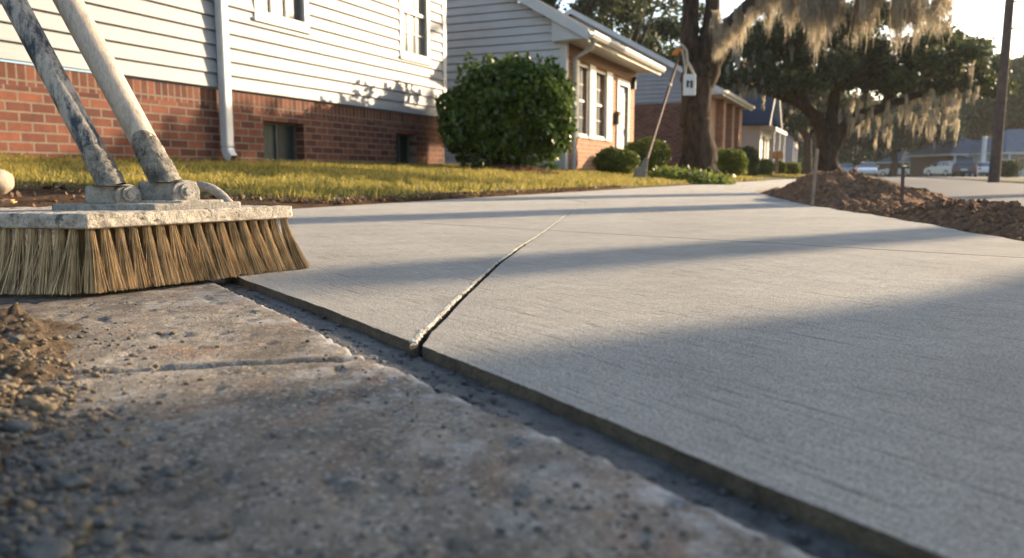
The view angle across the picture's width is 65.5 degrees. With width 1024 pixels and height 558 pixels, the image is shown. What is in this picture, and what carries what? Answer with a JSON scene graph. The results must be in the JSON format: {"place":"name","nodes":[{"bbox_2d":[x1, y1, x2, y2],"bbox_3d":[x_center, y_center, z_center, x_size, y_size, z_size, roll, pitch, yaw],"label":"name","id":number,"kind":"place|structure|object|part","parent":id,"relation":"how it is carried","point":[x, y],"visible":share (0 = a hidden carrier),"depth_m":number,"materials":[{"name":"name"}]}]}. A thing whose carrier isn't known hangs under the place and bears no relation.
{"place":"outdoors","nodes":[
{"label":"outdoors","id":0,"kind":"place"},
{"bbox_2d":[0,302,83,509],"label":"soil","id":1,"kind":"structure","parent":0,"point":[13,313],"depth_m":0.80,"materials":[{"name":"brown soil"}]},
{"bbox_2d":[0,378,21,387],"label":"stone","id":2,"kind":"object","parent":1,"relation":"on","point":[8,383],"visible":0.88,"depth_m":0.70,"materials":[{"name":"brown stone"}]},
{"bbox_2d":[7,334,24,342],"bbox_3d":[-0.496,0.060,0.795,0.016,0.009,0.012,0,7,0],"label":"stone","id":3,"kind":"object","parent":1,"relation":"on","point":[16,338],"visible":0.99,"depth_m":0.79,"materials":[{"name":"grey stone"}]},
{"bbox_2d":[0,302,219,557],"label":"soil crumbs","id":4,"kind":"object","parent":1,"relation":"on","point":[47,411],"visible":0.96,"depth_m":0.63,"materials":[{"name":"brown soil"}]},
{"bbox_2d":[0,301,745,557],"bbox_3d":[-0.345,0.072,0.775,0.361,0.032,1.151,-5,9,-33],"label":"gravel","id":5,"kind":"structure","parent":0,"point":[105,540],"depth_m":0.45,"materials":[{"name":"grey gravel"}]},
{"bbox_2d":[0,151,806,202],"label":"lawn","id":6,"kind":"structure","parent":0,"point":[68,186],"depth_m":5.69,"materials":[{"name":"green plant"}]},
{"bbox_2d":[0,0,446,164],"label":"house","id":7,"kind":"structure","parent":6,"relation":"on","point":[350,81],"depth_m":10.10,"materials":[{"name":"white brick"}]},
{"bbox_2d":[263,121,296,160],"bbox_3d":[-3.199,-1.853,10.774,0.050,0.518,0.810,3,8,24],"label":"basement window","id":8,"kind":"structure","parent":7,"relation":"in","point":[280,142],"depth_m":10.87,"materials":[{"name":"grey glass"}]},
{"bbox_2d":[253,0,311,33],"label":"window","id":9,"kind":"structure","parent":7,"relation":"in","point":[281,13],"depth_m":10.57,"materials":[{"name":"white paint"}]},
{"bbox_2d":[396,134,409,163],"bbox_3d":[-1.937,-2.202,13.598,0.050,0.526,0.635,3,8,24],"label":"basement window","id":10,"kind":"structure","parent":7,"relation":"in","point":[402,141],"depth_m":13.74,"materials":[{"name":"black glass"}]},
{"bbox_2d":[398,0,431,65],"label":"window","id":11,"kind":"structure","parent":7,"relation":"in","point":[411,13],"depth_m":13.61,"materials":[{"name":"white paint"}]},
{"bbox_2d":[2,180,629,206],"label":"fallen leaves","id":12,"kind":"object","parent":6,"relation":"on","point":[45,184],"visible":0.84,"depth_m":4.64,"materials":[{"name":"brown plant"}]},
{"bbox_2d":[434,50,578,170],"bbox_3d":[-0.098,-2.769,13.709,2.438,2.241,2.356,0,7,0],"label":"bush","id":13,"kind":"object","parent":6,"relation":"on","point":[508,109],"visible":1,"depth_m":12.88,"materials":[{"name":"green plant"}]},
{"bbox_2d":[466,164,559,174],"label":"mulch","id":14,"kind":"object","parent":6,"relation":"on","point":[516,167],"visible":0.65,"depth_m":12.63,"materials":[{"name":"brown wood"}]},
{"bbox_2d":[444,0,665,169],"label":"brick house","id":15,"kind":"structure","parent":6,"relation":"on","point":[602,69],"depth_m":17.38,"materials":[{"name":"brown"}]},
{"bbox_2d":[579,64,588,138],"bbox_3d":[1.541,-3.951,17.740,0.130,1.595,0.756,3,8,24],"label":"window","id":16,"kind":"structure","parent":15,"relation":"in","point":[581,134],"depth_m":17.91,"materials":[{"name":"white paint"}]},
{"bbox_2d":[595,70,605,140],"bbox_3d":[2.040,-4.097,18.853,0.130,1.595,0.916,3,8,24],"label":"window","id":17,"kind":"structure","parent":15,"relation":"in","point":[598,125],"depth_m":19.05,"materials":[{"name":"white paint"}]},
{"bbox_2d":[618,85,624,148],"bbox_3d":[2.792,-3.898,20.651,0.060,2.165,0.867,3,8,24],"label":"door","id":18,"kind":"structure","parent":15,"relation":"in","point":[621,138],"depth_m":20.71,"materials":[{"name":"wood"}]},
{"bbox_2d":[531,0,633,26],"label":"broadleaf tree","id":19,"kind":"object","parent":6,"relation":"on","point":[610,5],"visible":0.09,"depth_m":43.44,"materials":[{"name":"green plant"}]},
{"bbox_2d":[591,145,640,173],"bbox_3d":[2.258,-2.507,17.306,1.044,0.806,0.979,0,7,0],"label":"shrub","id":20,"kind":"object","parent":6,"relation":"on","point":[612,159],"visible":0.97,"depth_m":17.03,"materials":[{"name":"green plant"}]},
{"bbox_2d":[562,0,682,55],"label":"broadleaf tree","id":21,"kind":"object","parent":6,"relation":"on","point":[666,27],"visible":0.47,"depth_m":48.12,"materials":[{"name":"green plant"}]},
{"bbox_2d":[623,136,670,172],"bbox_3d":[3.211,-2.916,19.311,1.243,1.091,1.171,0,7,0],"label":"shrub","id":22,"kind":"object","parent":6,"relation":"on","point":[660,153],"visible":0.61,"depth_m":18.94,"materials":[{"name":"green plant"}]},
{"bbox_2d":[632,48,682,178],"bbox_3d":[2.915,-3.354,15.560,0.287,2.891,4.551,3,8,19],"label":"long broom","id":23,"kind":"object","parent":6,"relation":"on","point":[641,170],"visible":0.9,"depth_m":14.90,"materials":[{"name":"straw"},{"name":"wood"},{"name":"orange plastic"}]},
{"bbox_2d":[564,8,754,167],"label":"brick house","id":24,"kind":"structure","parent":6,"relation":"on","point":[727,109],"depth_m":32.09,"materials":[{"name":"red brick"}]},
{"bbox_2d":[624,0,740,66],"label":"broadleaf tree","id":25,"kind":"object","parent":6,"relation":"on","point":[671,57],"visible":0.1,"depth_m":57.12,"materials":[{"name":"green plant"}]},
{"bbox_2d":[717,147,748,175],"bbox_3d":[6.446,-3.428,23.737,1.175,1.029,1.076,0,7,0],"label":"shrub","id":26,"kind":"object","parent":6,"relation":"on","point":[732,161],"visible":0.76,"depth_m":23.34,"materials":[{"name":"green plant"}]},
{"bbox_2d":[736,145,759,175],"bbox_3d":[9.010,-4.490,30.682,1.123,1.338,1.108,0,7,0],"label":"hedge","id":27,"kind":"object","parent":6,"relation":"on","point":[752,154],"visible":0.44,"depth_m":30.33,"materials":[{"name":"green plant"}]},
{"bbox_2d":[752,158,776,174],"bbox_3d":[11.246,-4.950,35.629,1.086,0.962,1.072,0,7,0],"label":"shrub","id":28,"kind":"object","parent":6,"relation":"on","point":[766,166],"visible":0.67,"depth_m":35.33,"materials":[{"name":"green plant"}]},
{"bbox_2d":[740,61,792,130],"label":"broadleaf tree","id":29,"kind":"object","parent":6,"relation":"on","point":[784,127],"depth_m":84.91,"materials":[{"name":"green plant"}]},
{"bbox_2d":[772,151,782,173],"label":"mailbox","id":30,"kind":"object","parent":6,"relation":"on","point":[777,155],"visible":0.98,"depth_m":41.39,"materials":[{"name":"brown wood"}]},
{"bbox_2d":[773,160,786,173],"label":"shrub","id":31,"kind":"object","parent":6,"relation":"on","point":[782,169],"visible":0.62,"depth_m":43.34,"materials":[{"name":"green plant"}]},
{"bbox_2d":[773,129,802,172],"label":"gable house","id":32,"kind":"structure","parent":6,"relation":"on","point":[791,148],"depth_m":63.87,"materials":[{"name":"grey"}]},
{"bbox_2d":[793,147,795,162],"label":"window","id":33,"kind":"structure","parent":32,"relation":"in","point":[794,156],"depth_m":64.22,"materials":[{"name":"white glass"}]},
{"bbox_2d":[784,161,801,174],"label":"shrub","id":34,"kind":"object","parent":6,"relation":"on","point":[794,168],"visible":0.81,"depth_m":47.21,"materials":[{"name":"green plant"}]},
{"bbox_2d":[777,67,855,131],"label":"broadleaf tree","id":35,"kind":"object","parent":6,"relation":"on","point":[788,129],"depth_m":101.23,"materials":[{"name":"green plant"}]},
{"bbox_2d":[678,0,955,175],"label":"oak tree","id":36,"kind":"object","parent":6,"relation":"on","point":[711,46],"visible":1,"depth_m":16.27,"materials":[{"name":"brown plant"}]},
{"bbox_2d":[676,43,694,73],"bbox_3d":[3.792,-4.726,17.382,0.453,0.805,0.060,0,7,0],"label":"rope","id":37,"kind":"object","parent":36,"relation":"attached to","point":[687,64],"visible":1,"depth_m":17.36,"materials":[{"name":"fabric"}]},
{"bbox_2d":[683,74,695,94],"bbox_3d":[3.876,-4.241,17.392,0.276,0.455,0.046,0,7,0],"label":"hanging sign","id":38,"kind":"object","parent":37,"relation":"hanging from","point":[689,84],"visible":1,"depth_m":17.37,"materials":[{"name":"metal"}]},
{"bbox_2d":[780,88,880,173],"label":"oak tree","id":39,"kind":"object","parent":6,"relation":"on","point":[799,121],"visible":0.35,"depth_m":66.19,"materials":[{"name":"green plant"}]},
{"bbox_2d":[785,99,879,163],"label":"broadleaf tree","id":40,"kind":"object","parent":6,"relation":"on","point":[798,136],"visible":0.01,"depth_m":168.83,"materials":[{"name":"green plant"}]},
{"bbox_2d":[0,229,812,557],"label":"old sidewalk","id":41,"kind":"structure","parent":0,"point":[336,497],"depth_m":0.53,"materials":[{"name":"concrete"}]},
{"bbox_2d":[1,419,36,433],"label":"stone","id":42,"kind":"object","parent":41,"relation":"on","point":[13,426],"visible":1,"depth_m":0.58,"materials":[{"name":"grey stone"}]},
{"bbox_2d":[17,395,48,407],"bbox_3d":[-0.389,0.100,0.646,0.023,0.013,0.013,0,7,0],"label":"stone","id":43,"kind":"object","parent":41,"relation":"on","point":[28,401],"visible":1,"depth_m":0.64,"materials":[{"name":"brown stone"}]},
{"bbox_2d":[30,457,60,468],"bbox_3d":[-0.298,0.119,0.510,0.019,0.009,0.010,0,7,0],"label":"stone","id":44,"kind":"object","parent":41,"relation":"on","point":[40,463],"visible":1,"depth_m":0.51,"materials":[{"name":"grey stone"}]},
{"bbox_2d":[18,536,73,557],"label":"stone","id":45,"kind":"object","parent":41,"relation":"on","point":[43,547],"visible":1,"depth_m":0.39,"materials":[{"name":"grey stone"}]},
{"bbox_2d":[52,474,92,489],"bbox_3d":[-0.265,0.123,0.479,0.021,0.012,0.016,4,8,26],"label":"stone","id":46,"kind":"object","parent":41,"relation":"on","point":[70,481],"visible":1,"depth_m":0.47,"materials":[{"name":"grey stone"}]},
{"bbox_2d":[116,481,140,493],"bbox_3d":[-0.227,0.123,0.471,0.013,0.007,0.010,0,7,0],"label":"stone","id":47,"kind":"object","parent":41,"relation":"on","point":[125,487],"visible":1,"depth_m":0.47,"materials":[{"name":"grey stone"}]},
{"bbox_2d":[0,0,310,295],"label":"push broom","id":48,"kind":"object","parent":41,"relation":"on","point":[164,224],"visible":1,"depth_m":1.32,"materials":[{"name":"brown wood"}]},
{"bbox_2d":[160,465,180,476],"bbox_3d":[-0.213,0.121,0.497,0.014,0.008,0.011,0,7,0],"label":"stone","id":49,"kind":"object","parent":41,"relation":"on","point":[169,470],"visible":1,"depth_m":0.49,"materials":[{"name":"grey stone"}]},
{"bbox_2d":[206,527,230,538],"bbox_3d":[-0.152,0.132,0.413,0.011,0.006,0.010,0,7,0],"label":"stone","id":50,"kind":"object","parent":41,"relation":"on","point":[216,533],"visible":1,"depth_m":0.41,"materials":[{"name":"grey stone"}]},
{"bbox_2d":[208,280,877,557],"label":"mortar crumbs","id":51,"kind":"object","parent":41,"relation":"on","point":[803,537],"visible":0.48,"depth_m":0.65,"materials":[{"name":"grey concrete"}]},
{"bbox_2d":[0,175,1023,229],"bbox_3d":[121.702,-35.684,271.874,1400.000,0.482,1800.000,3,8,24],"label":"ground","id":52,"kind":"structure","parent":0,"point":[60,195],"depth_m":4.33,"materials":[{"name":"brown soil"}]},
{"bbox_2d":[0,169,13,195],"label":"boulder","id":53,"kind":"object","parent":52,"relation":"on","point":[6,182],"visible":1,"depth_m":3.56,"materials":[{"name":"beige stone"}]},
{"bbox_2d":[0,199,16,202],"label":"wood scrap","id":54,"kind":"object","parent":52,"relation":"on","point":[10,200],"visible":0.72,"depth_m":3.43,"materials":[{"name":"beige wood"}]},
{"bbox_2d":[0,185,586,206],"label":"soil clods","id":55,"kind":"object","parent":52,"relation":"on","point":[311,200],"visible":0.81,"depth_m":4.81,"materials":[{"name":"soil"}]},
{"bbox_2d":[647,164,735,184],"bbox_3d":[3.332,-1.895,14.742,1.690,0.512,1.976,2,8,12],"label":"ground cover","id":56,"kind":"object","parent":52,"relation":"on","point":[696,176],"visible":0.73,"depth_m":14.13,"materials":[{"name":"green plant"}]},
{"bbox_2d":[638,82,786,162],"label":"porch house","id":57,"kind":"structure","parent":52,"relation":"on","point":[761,127],"depth_m":44.68,"materials":[{"name":"grey"}]},
{"bbox_2d":[762,135,764,155],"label":"window","id":58,"kind":"structure","parent":57,"relation":"in","point":[763,135],"depth_m":46.02,"materials":[{"name":"white paint"}]},
{"bbox_2d":[768,137,770,158],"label":"window","id":59,"kind":"structure","parent":57,"relation":"in","point":[769,137],"depth_m":49.05,"materials":[{"name":"white paint"}]},
{"bbox_2d":[751,173,804,177],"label":"grass","id":60,"kind":"structure","parent":52,"relation":"on","point":[785,175],"depth_m":34.70,"materials":[{"name":"plant"}]},
{"bbox_2d":[810,148,818,205],"bbox_3d":[1.710,-0.545,4.504,0.037,0.386,0.010,-2,8,-17],"label":"survey stake","id":61,"kind":"object","parent":52,"relation":"on","point":[814,176],"visible":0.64,"depth_m":4.50,"materials":[{"name":"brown wood"}]},
{"bbox_2d":[840,163,855,171],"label":"parked car","id":62,"kind":"object","parent":52,"relation":"on","point":[847,167],"visible":0.16,"depth_m":89.65,"materials":[{"name":"grey paint"}]},
{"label":"windows","id":63,"kind":"part","parent":62,"relation":"part of","materials":[{"name":"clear glass"}]},
{"bbox_2d":[760,168,948,212],"bbox_3d":[2.748,-0.731,6.306,3.696,0.285,6.496,0,7,0],"label":"dirt pile","id":64,"kind":"object","parent":52,"relation":"on","point":[841,193],"visible":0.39,"depth_m":5.04,"materials":[{"name":"soil"}]},
{"bbox_2d":[900,166,904,205],"bbox_3d":[2.112,-0.469,4.310,0.024,0.287,0.010,-2,8,-17],"label":"survey stake","id":65,"kind":"object","parent":64,"relation":"on","point":[902,185],"visible":0.64,"depth_m":4.30,"materials":[{"name":"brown wood"}]},
{"bbox_2d":[856,162,878,176],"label":"parked car","id":66,"kind":"object","parent":52,"relation":"on","point":[867,167],"visible":0.78,"depth_m":77.63,"materials":[{"name":"white paint"}]},
{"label":"windows","id":67,"kind":"part","parent":66,"relation":"part of","materials":[{"name":"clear glass"}]},
{"bbox_2d":[761,167,1023,229],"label":"soil clods","id":68,"kind":"object","parent":52,"relation":"on","point":[959,227],"visible":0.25,"depth_m":3.60,"materials":[{"name":"soil"}]},
{"bbox_2d":[875,151,910,175],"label":"ranch house","id":69,"kind":"structure","parent":52,"relation":"on","point":[884,163],"depth_m":151.68,"materials":[{"name":"grey brick"}]},
{"bbox_2d":[796,126,1005,174],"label":"distant wood","id":70,"kind":"object","parent":52,"relation":"on","point":[848,157],"visible":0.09,"depth_m":169.95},
{"bbox_2d":[841,108,973,176],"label":"oak tree","id":71,"kind":"object","parent":52,"relation":"on","point":[901,139],"visible":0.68,"depth_m":90.36,"materials":[{"name":"green plant"}]},
{"bbox_2d":[854,198,1023,240],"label":"dirt pile","id":72,"kind":"object","parent":52,"relation":"on","point":[1008,214],"visible":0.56,"depth_m":2.97,"materials":[{"name":"soil"}]},
{"bbox_2d":[903,137,981,175],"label":"ranch house","id":73,"kind":"structure","parent":52,"relation":"on","point":[922,158],"depth_m":93.58,"materials":[{"name":"grey brick"}]},
{"bbox_2d":[980,136,987,175],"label":"white post","id":74,"kind":"object","parent":52,"relation":"on","point":[984,148],"visible":0.8,"depth_m":82.82,"materials":[{"name":"paint"}]},
{"bbox_2d":[966,129,1023,175],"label":"ranch house","id":75,"kind":"structure","parent":52,"relation":"on","point":[1013,144],"depth_m":86.29,"materials":[{"name":"grey"}]},
{"bbox_2d":[1012,158,1023,169],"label":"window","id":76,"kind":"structure","parent":75,"relation":"in","point":[1021,160],"depth_m":85.26,"materials":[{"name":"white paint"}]},
{"bbox_2d":[987,0,1023,182],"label":"utility pole","id":77,"kind":"object","parent":52,"relation":"on","point":[994,173],"visible":0.79,"depth_m":26.33,"materials":[{"name":"brown wood"}]},
{"bbox_2d":[1000,159,1022,176],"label":"hedge","id":78,"kind":"object","parent":52,"relation":"on","point":[1010,168],"visible":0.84,"depth_m":58.89,"materials":[{"name":"green plant"}]},
{"bbox_2d":[0,0,1023,168],"label":"sky","id":79,"kind":"structure","parent":0,"point":[977,16],"materials":[{"name":"white"}]},
{"bbox_2d":[227,179,1023,557],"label":"sidewalk","id":80,"kind":"structure","parent":0,"point":[855,379],"depth_m":0.93,"materials":[{"name":"concrete"}]},
{"bbox_2d":[409,202,584,354],"bbox_3d":[0.174,-0.213,3.048,0.050,0.018,4.449,1,8,7],"label":"sidewalk crack","id":81,"kind":"object","parent":80,"relation":"on","point":[422,335],"visible":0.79,"depth_m":1.18,"materials":[{"name":"concrete"}]},
{"bbox_2d":[207,278,884,557],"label":"trench","id":82,"kind":"object","parent":80,"relation":"in","point":[624,456],"visible":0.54,"depth_m":0.59,"materials":[{"name":"grey concrete"}]},
{"bbox_2d":[873,175,1023,206],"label":"road","id":83,"kind":"structure","parent":0,"point":[966,190],"depth_m":15.45,"materials":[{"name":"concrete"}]},
{"bbox_2d":[878,165,909,175],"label":"parked car","id":84,"kind":"object","parent":83,"relation":"on","point":[883,172],"visible":0.45,"depth_m":106.36,"materials":[{"name":"silver metal"}]},
{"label":"windows","id":85,"kind":"part","parent":84,"relation":"part of","materials":[{"name":"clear glass"}]},
{"bbox_2d":[914,176,1023,178],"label":"driveway","id":86,"kind":"structure","parent":0,"point":[986,177],"depth_m":56.75,"materials":[{"name":"concrete"}]},
{"bbox_2d":[923,161,965,176],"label":"parked car","id":87,"kind":"object","parent":86,"relation":"on","point":[943,168],"visible":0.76,"depth_m":77.66,"materials":[{"name":"silver metal"}]},
{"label":"windows","id":88,"kind":"part","parent":87,"relation":"part of","materials":[{"name":"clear glass"}]},
{"bbox_2d":[952,157,979,176],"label":"parked car","id":89,"kind":"object","parent":86,"relation":"on","point":[964,165],"visible":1,"depth_m":69.47,"materials":[{"name":"grey paint"}]},
{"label":"windows","id":90,"kind":"part","parent":89,"relation":"part of","materials":[{"name":"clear glass"}]},
{"bbox_2d":[968,162,989,175],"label":"parked car","id":91,"kind":"object","parent":86,"relation":"on","point":[983,167],"visible":0.38,"depth_m":81.41,"materials":[{"name":"white paint"}]},
{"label":"windows","id":92,"kind":"part","parent":91,"relation":"part of","materials":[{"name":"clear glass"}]},
{"bbox_2d":[976,179,1023,181],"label":"lawn","id":93,"kind":"structure","parent":0,"point":[1019,180],"depth_m":36.11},
{"bbox_2d":[880,94,937,155],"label":"broadleaf tree","id":94,"kind":"object","parent":93,"relation":"on","point":[920,140],"depth_m":168.76,"materials":[{"name":"green plant"}]},
{"bbox_2d":[881,89,968,125],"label":"broadleaf tree","id":95,"kind":"object","parent":93,"relation":"on","point":[889,111],"visible":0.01,"depth_m":119.83,"materials":[{"name":"green plant"}]},
{"bbox_2d":[875,97,1004,149],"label":"broadleaf tree","id":96,"kind":"object","parent":93,"relation":"on","point":[924,142],"visible":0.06,"depth_m":118.16,"materials":[{"name":"green plant"}]},
{"bbox_2d":[929,55,1023,137],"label":"broadleaf tree","id":97,"kind":"object","parent":93,"relation":"on","point":[1020,124],"visible":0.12,"depth_m":106.96,"materials":[{"name":"green plant"}]},
{"bbox_2d":[957,51,1023,133],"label":"broadleaf tree","id":98,"kind":"object","parent":93,"relation":"on","point":[980,113],"visible":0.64,"depth_m":101.28,"materials":[{"name":"green plant"}]},
{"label":"lawn","id":99,"kind":"structure","parent":0,"visible":0},
{"bbox_2d":[801,119,884,168],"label":"broadleaf tree","id":100,"kind":"object","parent":99,"relation":"on","point":[859,155],"visible":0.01,"depth_m":133.40,"materials":[{"name":"green plant"}]},
{"bbox_2d":[715,0,1023,171],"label":"oak tree","id":101,"kind":"object","parent":99,"relation":"on","point":[961,63],"visible":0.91,"depth_m":37.73,"materials":[{"name":"green plant"}]}
]}

